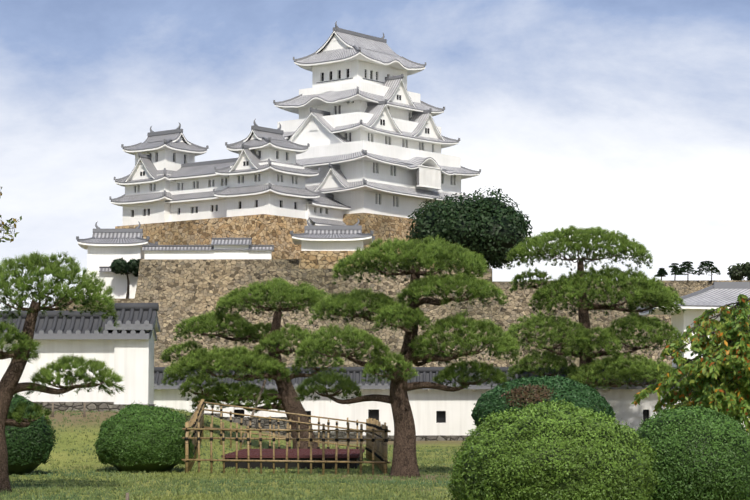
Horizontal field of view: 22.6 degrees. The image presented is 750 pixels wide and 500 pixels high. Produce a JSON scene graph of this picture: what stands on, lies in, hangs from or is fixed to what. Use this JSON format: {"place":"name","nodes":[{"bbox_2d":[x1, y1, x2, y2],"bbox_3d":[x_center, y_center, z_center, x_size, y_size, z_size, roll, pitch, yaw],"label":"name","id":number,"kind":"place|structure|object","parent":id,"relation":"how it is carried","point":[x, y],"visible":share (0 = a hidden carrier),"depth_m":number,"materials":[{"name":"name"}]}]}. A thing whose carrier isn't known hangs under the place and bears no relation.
{"place":"outdoors","nodes":[
{"label":"outdoors","id":0,"kind":"place"},
{"bbox_2d":[115,213,460,267],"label":"stone wall","id":1,"kind":"structure","parent":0,"point":[264,229],"depth_m":255.97,"materials":[{"name":"brown stone"}]},
{"bbox_2d":[0,407,747,499],"bbox_3d":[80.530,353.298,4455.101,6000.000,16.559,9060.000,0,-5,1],"label":"ground","id":2,"kind":"structure","parent":0,"point":[60,451],"depth_m":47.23,"materials":[{"name":"green plant"}]},
{"bbox_2d":[0,187,21,242],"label":"tree twigs","id":3,"kind":"object","parent":2,"relation":"on","point":[5,226],"visible":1,"depth_m":30.17,"materials":[{"name":"green plant"}]},
{"bbox_2d":[5,393,57,474],"bbox_3d":[-8.353,4.135,42.463,2.336,1.907,2.182,0,-5,1],"label":"bush","id":4,"kind":"object","parent":2,"relation":"on","point":[29,448],"visible":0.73,"depth_m":41.88,"materials":[{"name":"green plant"}]},
{"bbox_2d":[0,251,124,491],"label":"pine tree","id":5,"kind":"object","parent":2,"relation":"on","point":[19,354],"visible":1,"depth_m":34.75,"materials":[{"name":"green plant"}]},
{"bbox_2d":[0,303,159,411],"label":"plaster wall","id":6,"kind":"structure","parent":2,"relation":"on","point":[125,349],"depth_m":57.38,"materials":[{"name":"white paint"}]},
{"bbox_2d":[40,402,128,499],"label":"garden stakes","id":7,"kind":"object","parent":2,"relation":"on","point":[84,415],"visible":0.6,"depth_m":54.26,"materials":[{"name":"brown wood"}]},
{"bbox_2d":[94,402,195,472],"bbox_3d":[-5.439,4.413,44.301,2.351,1.676,2.344,0,-5,1],"label":"bush","id":8,"kind":"object","parent":2,"relation":"on","point":[137,438],"visible":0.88,"depth_m":43.56,"materials":[{"name":"green plant"}]},
{"bbox_2d":[159,277,345,448],"bbox_3d":[-3.903,3.834,59.576,5.819,5.817,3.592,0,-5,1],"label":"pine tree","id":9,"kind":"object","parent":2,"relation":"on","point":[270,363],"visible":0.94,"depth_m":59.40,"materials":[{"name":"green plant"}]},
{"bbox_2d":[182,399,390,474],"bbox_3d":[-2.426,4.868,49.281,5.108,1.920,12.247,0,-5,-2],"label":"bamboo fence","id":10,"kind":"object","parent":2,"relation":"on","point":[347,458],"visible":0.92,"depth_m":46.51,"materials":[{"name":"brown wood"}]},
{"bbox_2d":[109,21,484,225],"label":"himeji castle keeps","id":11,"kind":"structure","parent":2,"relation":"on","point":[362,134],"depth_m":266.09,"materials":[{"name":"white paint"}]},
{"bbox_2d":[55,238,675,366],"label":"castle walls","id":12,"kind":"structure","parent":2,"relation":"on","point":[177,283],"depth_m":233.61,"materials":[{"name":"brown stone"}]},
{"bbox_2d":[109,257,141,298],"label":"tree","id":13,"kind":"object","parent":12,"relation":"on","point":[121,266],"visible":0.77,"depth_m":242.92,"materials":[{"name":"green plant"}]},
{"bbox_2d":[76,218,374,249],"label":"castle yagura roofs","id":14,"kind":"structure","parent":12,"relation":"on","point":[116,237],"depth_m":236.77,"materials":[{"name":"grey tile"}]},
{"bbox_2d":[406,186,532,268],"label":"tree behind pines","id":15,"kind":"object","parent":12,"relation":"on","point":[492,230],"visible":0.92,"depth_m":243.88,"materials":[{"name":"green plant"}]},
{"bbox_2d":[727,262,749,279],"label":"tree","id":16,"kind":"object","parent":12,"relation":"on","point":[737,272],"visible":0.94,"depth_m":418.71,"materials":[{"name":"green plant"}]},
{"bbox_2d":[292,234,520,477],"bbox_3d":[0.703,2.489,42.213,5.206,5.725,2.982,0,-5,1],"label":"pine tree","id":17,"kind":"object","parent":2,"relation":"on","point":[410,314],"visible":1,"depth_m":41.89,"materials":[{"name":"green plant"}]},
{"bbox_2d":[154,367,748,441],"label":"perimeter wall","id":18,"kind":"structure","parent":2,"relation":"on","point":[440,415],"depth_m":79.24,"materials":[{"name":"white paint"}]},
{"bbox_2d":[471,375,615,426],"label":"bush","id":19,"kind":"object","parent":2,"relation":"on","point":[518,393],"visible":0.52,"depth_m":72.63,"materials":[{"name":"green plant"}]},
{"bbox_2d":[445,398,659,499],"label":"bush","id":20,"kind":"object","parent":2,"relation":"on","point":[542,451],"visible":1,"depth_m":23.94,"materials":[{"name":"green plant"}]},
{"bbox_2d":[502,225,687,389],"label":"pine tree","id":21,"kind":"object","parent":2,"relation":"on","point":[588,370],"visible":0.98,"depth_m":75.93,"materials":[{"name":"green plant"}]},
{"bbox_2d":[631,294,749,433],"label":"cherry tree","id":22,"kind":"object","parent":2,"relation":"on","point":[717,375],"visible":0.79,"depth_m":31.79,"materials":[{"name":"green plant"}]},
{"bbox_2d":[635,402,749,499],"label":"bush","id":23,"kind":"object","parent":2,"relation":"on","point":[703,453],"visible":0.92,"depth_m":27.22,"materials":[{"name":"green plant"}]},
{"bbox_2d":[637,280,749,366],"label":"building","id":24,"kind":"structure","parent":2,"relation":"on","point":[699,297],"depth_m":151.95,"materials":[{"name":"white paint"}]},
{"bbox_2d":[0,0,749,310],"label":"sky","id":25,"kind":"structure","parent":0,"point":[632,117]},
{"bbox_2d":[654,261,720,282],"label":"distant trees","id":26,"kind":"object","parent":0,"point":[688,268],"visible":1,"depth_m":403.06,"materials":[{"name":"green plant"}]}
]}

